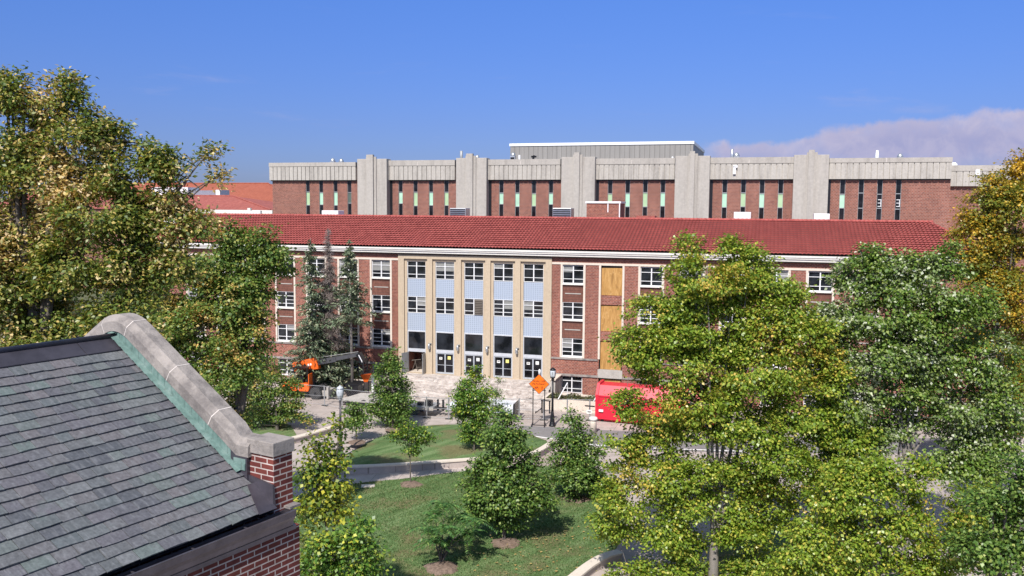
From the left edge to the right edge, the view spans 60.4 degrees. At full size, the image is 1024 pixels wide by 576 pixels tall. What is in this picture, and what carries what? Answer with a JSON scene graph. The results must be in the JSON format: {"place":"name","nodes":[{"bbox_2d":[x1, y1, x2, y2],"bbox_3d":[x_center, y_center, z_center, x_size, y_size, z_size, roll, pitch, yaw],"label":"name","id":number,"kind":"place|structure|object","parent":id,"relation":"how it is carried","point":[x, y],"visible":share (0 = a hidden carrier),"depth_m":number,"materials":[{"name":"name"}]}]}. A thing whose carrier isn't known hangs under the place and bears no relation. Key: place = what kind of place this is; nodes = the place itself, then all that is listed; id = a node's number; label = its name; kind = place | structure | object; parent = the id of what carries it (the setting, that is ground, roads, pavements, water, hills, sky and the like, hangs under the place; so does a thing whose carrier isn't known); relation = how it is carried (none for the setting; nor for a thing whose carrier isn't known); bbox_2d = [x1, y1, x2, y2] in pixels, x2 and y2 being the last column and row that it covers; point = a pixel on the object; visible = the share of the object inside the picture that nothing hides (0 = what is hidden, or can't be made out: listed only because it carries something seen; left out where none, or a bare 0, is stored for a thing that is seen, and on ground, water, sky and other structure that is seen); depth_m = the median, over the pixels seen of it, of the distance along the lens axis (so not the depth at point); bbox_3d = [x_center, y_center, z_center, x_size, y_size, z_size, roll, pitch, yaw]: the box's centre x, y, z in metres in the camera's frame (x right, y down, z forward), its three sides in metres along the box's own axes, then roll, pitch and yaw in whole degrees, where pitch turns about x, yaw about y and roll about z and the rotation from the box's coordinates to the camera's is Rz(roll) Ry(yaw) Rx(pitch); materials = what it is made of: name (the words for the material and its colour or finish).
{"place":"outdoors","nodes":[
{"label":"outdoors","id":0,"kind":"place"},
{"bbox_2d":[1,288,145,330],"bbox_3d":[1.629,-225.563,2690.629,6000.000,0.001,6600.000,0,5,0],"label":"ground","id":1,"kind":"structure","parent":0,"point":[85,297],"depth_m":179.71,"materials":[{"name":"green plant"}]},
{"bbox_2d":[0,313,300,575],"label":"gabled brick building","id":2,"kind":"structure","parent":1,"relation":"on","point":[132,444],"depth_m":10.41,"materials":[{"name":"grey stone"}]},
{"bbox_2d":[0,194,272,287],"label":"tiled hall","id":3,"kind":"structure","parent":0,"point":[233,204],"depth_m":197.27,"materials":[{"name":"brick"}]},
{"bbox_2d":[33,183,272,201],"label":"tiled hall","id":4,"kind":"structure","parent":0,"point":[261,191],"depth_m":264.01,"materials":[{"name":"tile"}]},
{"bbox_2d":[152,187,229,194],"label":"roof monitor","id":5,"kind":"object","parent":4,"relation":"on","point":[209,192],"visible":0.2,"depth_m":227.47,"materials":[{"name":"white metal"}]},
{"bbox_2d":[251,418,295,436],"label":"lawn","id":6,"kind":"structure","parent":0,"point":[286,430],"depth_m":75.08,"materials":[{"name":"green plant"}]},
{"bbox_2d":[227,355,317,430],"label":"crabapple tree","id":7,"kind":"object","parent":6,"relation":"on","point":[284,412],"visible":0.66,"depth_m":74.52,"materials":[{"name":"green plant"}]},
{"bbox_2d":[293,466,507,495],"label":"path","id":8,"kind":"structure","parent":0,"point":[377,477],"depth_m":62.30,"materials":[{"name":"concrete"}]},
{"bbox_2d":[346,424,546,464],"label":"lawn","id":9,"kind":"structure","parent":0,"point":[380,450],"depth_m":67.91,"materials":[{"name":"green plant"}]},
{"bbox_2d":[445,364,497,449],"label":"young tree","id":10,"kind":"object","parent":9,"relation":"on","point":[479,410],"visible":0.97,"depth_m":66.72,"materials":[{"name":"green plant"}]},
{"bbox_2d":[293,466,625,575],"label":"lawn","id":11,"kind":"structure","parent":0,"point":[451,553],"depth_m":51.06,"materials":[{"name":"green plant"}]},
{"bbox_2d":[379,419,442,481],"bbox_3d":[-6.888,11.253,60.646,4.290,4.612,2.636,0,5,0],"label":"young tree","id":12,"kind":"object","parent":11,"relation":"on","point":[420,434],"visible":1,"depth_m":60.41,"materials":[{"name":"green plant"}]},
{"bbox_2d":[400,480,423,487],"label":"mulch","id":13,"kind":"object","parent":11,"relation":"on","point":[407,484],"visible":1,"depth_m":60.31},
{"bbox_2d":[423,561,457,575],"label":"mulch","id":14,"kind":"object","parent":11,"relation":"on","point":[439,568],"visible":1,"depth_m":46.13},
{"bbox_2d":[405,500,497,561],"bbox_3d":[-3.383,13.104,46.776,4.586,3.228,3.567,-1,6,-20],"label":"sumac","id":15,"kind":"object","parent":14,"relation":"on","point":[437,538],"visible":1,"depth_m":46.55,"materials":[{"name":"green plant"}]},
{"bbox_2d":[491,538,519,548],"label":"mulch","id":16,"kind":"object","parent":11,"relation":"on","point":[510,543],"visible":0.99,"depth_m":49.86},
{"bbox_2d":[452,405,571,538],"bbox_3d":[-0.081,10.603,49.878,6.533,7.965,4.403,-2,6,-27],"label":"young tree","id":17,"kind":"object","parent":11,"relation":"on","point":[490,497],"visible":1,"depth_m":49.44,"materials":[{"name":"green plant"}]},
{"bbox_2d":[466,524,612,575],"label":"fallen leaves","id":18,"kind":"object","parent":11,"relation":"on","point":[540,551],"visible":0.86,"depth_m":48.69,"materials":[{"name":"brown plant"}]},
{"bbox_2d":[562,495,590,503],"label":"mulch","id":19,"kind":"object","parent":11,"relation":"on","point":[583,499],"visible":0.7,"depth_m":57.34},
{"bbox_2d":[543,403,617,501],"bbox_3d":[4.194,10.812,57.611,4.986,6.338,4.168,4,6,35],"label":"young tree","id":20,"kind":"object","parent":19,"relation":"on","point":[579,469],"visible":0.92,"depth_m":57.18,"materials":[{"name":"green plant"}]},
{"bbox_2d":[0,336,1023,575],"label":"plaza","id":21,"kind":"structure","parent":0,"point":[318,412],"depth_m":69.17,"materials":[{"name":"concrete"}]},
{"bbox_2d":[0,61,237,347],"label":"oak tree","id":22,"kind":"object","parent":21,"relation":"on","point":[46,279],"visible":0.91,"depth_m":24.47,"materials":[{"name":"green plant"}]},
{"bbox_2d":[130,214,305,427],"bbox_3d":[-16.692,5.239,48.512,10.815,18.638,6.132,0,5,0],"label":"linden tree","id":23,"kind":"object","parent":21,"relation":"on","point":[236,303],"visible":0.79,"depth_m":47.43,"materials":[{"name":"green plant"}]},
{"bbox_2d":[292,426,334,443],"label":"retaining wall","id":24,"kind":"structure","parent":21,"relation":"on","point":[298,438],"depth_m":72.10,"materials":[{"name":"concrete"}]},
{"bbox_2d":[280,238,349,384],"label":"spruce tree","id":25,"kind":"object","parent":21,"relation":"on","point":[312,326],"visible":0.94,"depth_m":88.11,"materials":[{"name":"green plant"}]},
{"bbox_2d":[292,411,363,575],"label":"sweetgum tree","id":26,"kind":"object","parent":21,"relation":"on","point":[330,490],"visible":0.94,"depth_m":30.56,"materials":[{"name":"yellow plant"}]},
{"bbox_2d":[281,351,374,399],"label":"boom lift","id":27,"kind":"object","parent":21,"relation":"on","point":[311,363],"visible":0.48,"depth_m":87.44,"materials":[{"name":"metal"}]},
{"bbox_2d":[308,228,348,383],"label":"dead conifer","id":28,"kind":"object","parent":21,"relation":"on","point":[329,269],"visible":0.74,"depth_m":89.07,"materials":[{"name":"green plant"}]},
{"bbox_2d":[289,272,371,398],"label":"spruce tree","id":29,"kind":"object","parent":21,"relation":"on","point":[336,382],"visible":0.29,"depth_m":90.41,"materials":[{"name":"green plant"}]},
{"bbox_2d":[336,385,344,456],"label":"lamp post","id":30,"kind":"object","parent":21,"relation":"on","point":[340,392],"visible":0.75,"depth_m":66.42,"materials":[{"name":"grey metal"}]},
{"bbox_2d":[300,514,395,575],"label":"locust tree","id":31,"kind":"object","parent":21,"relation":"on","point":[322,553],"visible":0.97,"depth_m":27.56,"materials":[{"name":"green plant"}]},
{"bbox_2d":[321,239,381,381],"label":"spruce tree","id":32,"kind":"object","parent":21,"relation":"on","point":[352,316],"visible":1,"depth_m":87.55,"materials":[{"name":"green plant"}]},
{"bbox_2d":[317,374,388,390],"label":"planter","id":33,"kind":"object","parent":21,"relation":"on","point":[365,383],"visible":0.16,"depth_m":91.63,"materials":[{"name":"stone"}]},
{"bbox_2d":[330,393,376,405],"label":"ramp trailer","id":34,"kind":"object","parent":21,"relation":"on","point":[362,397],"visible":0.26,"depth_m":84.71,"materials":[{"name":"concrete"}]},
{"bbox_2d":[344,380,363,396],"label":"waste bin","id":35,"kind":"object","parent":21,"relation":"on","point":[357,385],"visible":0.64,"depth_m":88.12,"materials":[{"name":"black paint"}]},
{"bbox_2d":[337,400,378,439],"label":"young tree","id":36,"kind":"object","parent":21,"relation":"on","point":[355,414],"visible":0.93,"depth_m":71.14,"materials":[{"name":"green plant"}]},
{"bbox_2d":[360,346,420,428],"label":"young tree","id":37,"kind":"object","parent":21,"relation":"on","point":[390,401],"visible":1,"depth_m":75.21,"materials":[{"name":"green plant"}]},
{"bbox_2d":[401,399,445,415],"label":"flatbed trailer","id":38,"kind":"object","parent":21,"relation":"on","point":[430,402],"visible":0.6,"depth_m":80.31,"materials":[{"name":"grey metal"}]},
{"bbox_2d":[341,442,553,473],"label":"retaining wall","id":39,"kind":"structure","parent":21,"relation":"on","point":[405,466],"depth_m":63.77,"materials":[{"name":"concrete"}]},
{"bbox_2d":[372,373,550,413],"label":"entrance steps","id":40,"kind":"structure","parent":21,"relation":"on","point":[432,385],"depth_m":88.72,"materials":[{"name":"stone"}]},
{"bbox_2d":[446,397,518,416],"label":"utility truck","id":41,"kind":"object","parent":21,"relation":"on","point":[513,407],"visible":0.09,"depth_m":79.30,"materials":[{"name":"white paint"}]},
{"bbox_2d":[488,376,505,411],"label":"young tree","id":42,"kind":"object","parent":21,"relation":"on","point":[497,395],"visible":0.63,"depth_m":76.41,"materials":[{"name":"green plant"}]},
{"bbox_2d":[529,369,548,426],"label":"pathway sign","id":43,"kind":"object","parent":21,"relation":"on","point":[539,383],"visible":1,"depth_m":76.88,"materials":[{"name":"orange metal"}]},
{"bbox_2d":[549,367,555,426],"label":"lamp post","id":44,"kind":"object","parent":21,"relation":"on","point":[552,377],"visible":1,"depth_m":76.78,"materials":[{"name":"metal"}]},
{"bbox_2d":[550,374,561,392],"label":"cheek wall","id":45,"kind":"structure","parent":21,"relation":"on","point":[557,384],"depth_m":87.31,"materials":[{"name":"concrete"}]},
{"bbox_2d":[148,201,986,417],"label":"brick hall","id":46,"kind":"structure","parent":21,"relation":"on","point":[456,291],"depth_m":90.68,"materials":[{"name":"brick"}]},
{"bbox_2d":[277,291,293,307],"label":"window","id":47,"kind":"structure","parent":46,"relation":"in","point":[289,302],"depth_m":97.38,"materials":[{"name":"glass"}]},
{"bbox_2d":[278,324,293,340],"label":"window","id":48,"kind":"structure","parent":46,"relation":"in","point":[285,331],"depth_m":97.76,"materials":[{"name":"glass"}]},
{"bbox_2d":[340,328,357,343],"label":"window","id":49,"kind":"structure","parent":46,"relation":"in","point":[355,338],"depth_m":95.49,"materials":[{"name":"black glass"}]},
{"bbox_2d":[372,260,389,277],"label":"window","id":50,"kind":"structure","parent":46,"relation":"in","point":[380,268],"depth_m":93.90,"materials":[{"name":"white glass"}]},
{"bbox_2d":[372,295,389,311],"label":"window","id":51,"kind":"structure","parent":46,"relation":"in","point":[382,302],"depth_m":94.22,"materials":[{"name":"glass"}]},
{"bbox_2d":[373,329,389,345],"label":"window","id":52,"kind":"structure","parent":46,"relation":"in","point":[381,337],"depth_m":94.54,"materials":[{"name":"glass"}]},
{"bbox_2d":[407,261,425,278],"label":"window","id":53,"kind":"structure","parent":46,"relation":"in","point":[415,269],"depth_m":92.78,"materials":[{"name":"glass"}]},
{"bbox_2d":[408,296,425,312],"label":"window","id":54,"kind":"structure","parent":46,"relation":"in","point":[415,304],"depth_m":93.12,"materials":[{"name":"white paint"}]},
{"bbox_2d":[437,353,444,373],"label":"door","id":55,"kind":"structure","parent":46,"relation":"in","point":[440,356],"depth_m":92.92,"materials":[{"name":"metal"}]},
{"bbox_2d":[436,262,453,279],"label":"window","id":56,"kind":"structure","parent":46,"relation":"in","point":[444,270],"depth_m":91.90,"materials":[{"name":"white glass"}]},
{"bbox_2d":[436,297,453,313],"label":"window","id":57,"kind":"structure","parent":46,"relation":"in","point":[443,305],"depth_m":92.26,"materials":[{"name":"white paint"}]},
{"bbox_2d":[445,353,453,373],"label":"door","id":58,"kind":"structure","parent":46,"relation":"in","point":[449,358],"depth_m":92.67,"materials":[{"name":"glass"}]},
{"bbox_2d":[465,354,473,374],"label":"door","id":59,"kind":"structure","parent":46,"relation":"in","point":[469,359],"depth_m":92.04,"materials":[{"name":"glass"}]},
{"bbox_2d":[464,263,482,280],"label":"window","id":60,"kind":"structure","parent":46,"relation":"in","point":[472,271],"depth_m":91.03,"materials":[{"name":"glass"}]},
{"bbox_2d":[464,298,482,315],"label":"window","id":61,"kind":"structure","parent":46,"relation":"in","point":[468,303],"depth_m":91.52,"materials":[{"name":"white paint"}]},
{"bbox_2d":[494,356,502,376],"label":"door","id":62,"kind":"structure","parent":46,"relation":"in","point":[498,360],"depth_m":91.15,"materials":[{"name":"glass"}]},
{"bbox_2d":[494,263,512,281],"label":"window","id":63,"kind":"structure","parent":46,"relation":"in","point":[502,272],"depth_m":90.12,"materials":[{"name":"glass"}]},
{"bbox_2d":[494,300,512,316],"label":"window","id":64,"kind":"structure","parent":46,"relation":"in","point":[504,308],"depth_m":90.45,"materials":[{"name":"white paint"}]},
{"bbox_2d":[503,357,511,377],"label":"door","id":65,"kind":"structure","parent":46,"relation":"in","point":[507,361],"depth_m":90.87,"materials":[{"name":"glass"}]},
{"bbox_2d":[524,358,532,378],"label":"door","id":66,"kind":"structure","parent":46,"relation":"in","point":[528,362],"depth_m":90.26,"materials":[{"name":"glass"}]},
{"bbox_2d":[523,301,542,317],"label":"window","id":67,"kind":"structure","parent":46,"relation":"in","point":[531,309],"depth_m":89.58,"materials":[{"name":"white paint"}]},
{"bbox_2d":[524,264,543,281],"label":"window","id":68,"kind":"structure","parent":46,"relation":"in","point":[532,272],"depth_m":89.25,"materials":[{"name":"glass"}]},
{"bbox_2d":[533,358,541,378],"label":"door","id":69,"kind":"structure","parent":46,"relation":"in","point":[537,363],"depth_m":89.99,"materials":[{"name":"metal"}]},
{"bbox_2d":[561,376,581,392],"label":"window","id":70,"kind":"structure","parent":46,"relation":"in","point":[574,383],"depth_m":89.01,"materials":[{"name":"white glass"}]},
{"bbox_2d":[562,302,582,319],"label":"window","id":71,"kind":"structure","parent":46,"relation":"in","point":[571,310],"depth_m":88.38,"materials":[{"name":"white paint"}]},
{"bbox_2d":[562,338,582,356],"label":"window","id":72,"kind":"structure","parent":46,"relation":"in","point":[570,347],"depth_m":88.73,"materials":[{"name":"glass"}]},
{"bbox_2d":[563,265,583,283],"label":"window","id":73,"kind":"structure","parent":46,"relation":"in","point":[571,273],"depth_m":88.06,"materials":[{"name":"glass"}]},
{"bbox_2d":[640,307,659,322],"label":"window","id":74,"kind":"structure","parent":46,"relation":"in","point":[643,320],"depth_m":86.33,"materials":[{"name":"white paint"}]},
{"bbox_2d":[640,267,661,285],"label":"window","id":75,"kind":"structure","parent":46,"relation":"in","point":[648,277],"depth_m":85.91,"materials":[{"name":"white paint"}]},
{"bbox_2d":[808,271,831,291],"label":"window","id":76,"kind":"structure","parent":46,"relation":"in","point":[813,277],"depth_m":81.62,"materials":[{"name":"glass"}]},
{"bbox_2d":[543,393,594,412],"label":"planter","id":77,"kind":"object","parent":21,"relation":"on","point":[580,404],"visible":0.34,"depth_m":82.81,"materials":[{"name":"concrete"}]},
{"bbox_2d":[568,549,622,575],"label":"retaining wall","id":78,"kind":"structure","parent":21,"relation":"on","point":[591,566],"depth_m":46.46,"materials":[{"name":"concrete"}]},
{"bbox_2d":[585,379,717,425],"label":"red container","id":79,"kind":"object","parent":21,"relation":"on","point":[604,413],"visible":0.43,"depth_m":78.47,"materials":[{"name":"paint"}]},
{"bbox_2d":[752,447,1011,575],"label":"maple tree","id":80,"kind":"object","parent":21,"relation":"on","point":[851,487],"visible":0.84,"depth_m":38.83,"materials":[{"name":"green plant"}]},
{"bbox_2d":[791,237,1023,573],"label":"silver maple tree","id":81,"kind":"object","parent":21,"relation":"on","point":[924,362],"visible":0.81,"depth_m":44.55,"materials":[{"name":"green plant"}]},
{"bbox_2d":[931,448,1023,575],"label":"ash tree","id":82,"kind":"object","parent":21,"relation":"on","point":[996,550],"visible":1,"depth_m":33.71,"materials":[{"name":"green plant"}]},
{"bbox_2d":[940,147,1023,518],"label":"amber tree","id":83,"kind":"object","parent":21,"relation":"on","point":[989,250],"visible":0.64,"depth_m":51.35,"materials":[{"name":"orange plant"}]},
{"bbox_2d":[0,0,1023,199],"label":"sky","id":84,"kind":"structure","parent":0,"point":[281,81],"materials":[{"name":"blue"}]},
{"bbox_2d":[269,141,1023,338],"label":"laboratory block","id":85,"kind":"structure","parent":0,"point":[673,179],"depth_m":143.52,"materials":[{"name":"concrete"}]},
{"bbox_2d":[306,181,309,213],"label":"window","id":86,"kind":"structure","parent":85,"relation":"in","point":[307,182],"depth_m":160.23,"materials":[{"name":"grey glass"}]},
{"bbox_2d":[399,181,402,214],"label":"window","id":87,"kind":"structure","parent":85,"relation":"in","point":[400,182],"depth_m":155.15,"materials":[{"name":"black glass"}]},
{"bbox_2d":[414,181,417,214],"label":"window","id":88,"kind":"structure","parent":85,"relation":"in","point":[415,182],"depth_m":154.36,"materials":[{"name":"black glass"}]},
{"bbox_2d":[429,181,432,214],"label":"window","id":89,"kind":"structure","parent":85,"relation":"in","point":[430,182],"depth_m":153.57,"materials":[{"name":"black glass"}]},
{"bbox_2d":[444,181,448,215],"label":"window","id":90,"kind":"structure","parent":85,"relation":"in","point":[446,183],"depth_m":152.74,"materials":[{"name":"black glass"}]},
{"bbox_2d":[499,181,503,215],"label":"window","id":91,"kind":"structure","parent":85,"relation":"in","point":[501,183],"depth_m":150.01,"materials":[{"name":"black glass"}]},
{"bbox_2d":[515,181,519,215],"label":"window","id":92,"kind":"structure","parent":85,"relation":"in","point":[517,183],"depth_m":149.21,"materials":[{"name":"green glass"}]},
{"bbox_2d":[532,181,535,216],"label":"window","id":93,"kind":"structure","parent":85,"relation":"in","point":[533,182],"depth_m":148.41,"materials":[{"name":"green glass"}]},
{"bbox_2d":[548,181,552,216],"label":"window","id":94,"kind":"structure","parent":85,"relation":"in","point":[550,182],"depth_m":147.61,"materials":[{"name":"glass"}]},
{"bbox_2d":[625,181,629,216],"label":"window","id":95,"kind":"structure","parent":85,"relation":"in","point":[627,186],"depth_m":143.98,"materials":[{"name":"glass"}]},
{"bbox_2d":[642,181,647,215],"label":"window","id":96,"kind":"structure","parent":85,"relation":"in","point":[645,183],"depth_m":143.18,"materials":[{"name":"green glass"}]},
{"bbox_2d":[660,181,664,217],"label":"window","id":97,"kind":"structure","parent":85,"relation":"in","point":[662,192],"depth_m":142.41,"materials":[{"name":"glass"}]},
{"bbox_2d":[721,180,727,217],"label":"window","id":98,"kind":"structure","parent":85,"relation":"in","point":[724,182],"depth_m":139.69,"materials":[{"name":"glass"}]},
{"bbox_2d":[740,180,745,211],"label":"window","id":99,"kind":"structure","parent":85,"relation":"in","point":[743,182],"depth_m":138.87,"materials":[{"name":"green glass"}]},
{"bbox_2d":[759,180,764,218],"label":"window","id":100,"kind":"structure","parent":85,"relation":"in","point":[762,182],"depth_m":138.13,"materials":[{"name":"glass"}]},
{"bbox_2d":[777,180,783,218],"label":"window","id":101,"kind":"structure","parent":85,"relation":"in","point":[780,182],"depth_m":137.32,"materials":[{"name":"glass"}]},
{"bbox_2d":[839,180,845,219],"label":"window","id":102,"kind":"structure","parent":85,"relation":"in","point":[842,182],"depth_m":134.83,"materials":[{"name":"black glass"}]},
{"bbox_2d":[857,180,863,219],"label":"window","id":103,"kind":"structure","parent":85,"relation":"in","point":[861,182],"depth_m":134.07,"materials":[{"name":"black glass"}]},
{"bbox_2d":[876,180,882,219],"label":"window","id":104,"kind":"structure","parent":85,"relation":"in","point":[879,182],"depth_m":133.32,"materials":[{"name":"black glass"}]},
{"bbox_2d":[894,180,901,219],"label":"window","id":105,"kind":"structure","parent":85,"relation":"in","point":[898,182],"depth_m":132.61,"materials":[{"name":"black glass"}]},
{"bbox_2d":[459,422,938,452],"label":"road","id":106,"kind":"structure","parent":0,"point":[546,431],"depth_m":73.02,"materials":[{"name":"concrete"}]},
{"bbox_2d":[704,520,902,575],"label":"lawn","id":107,"kind":"structure","parent":0,"point":[724,552],"depth_m":49.49,"materials":[{"name":"green plant"}]},
{"bbox_2d":[581,229,890,575],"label":"maple tree","id":108,"kind":"object","parent":107,"relation":"on","point":[692,309],"visible":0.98,"depth_m":43.57,"materials":[{"name":"green plant"}]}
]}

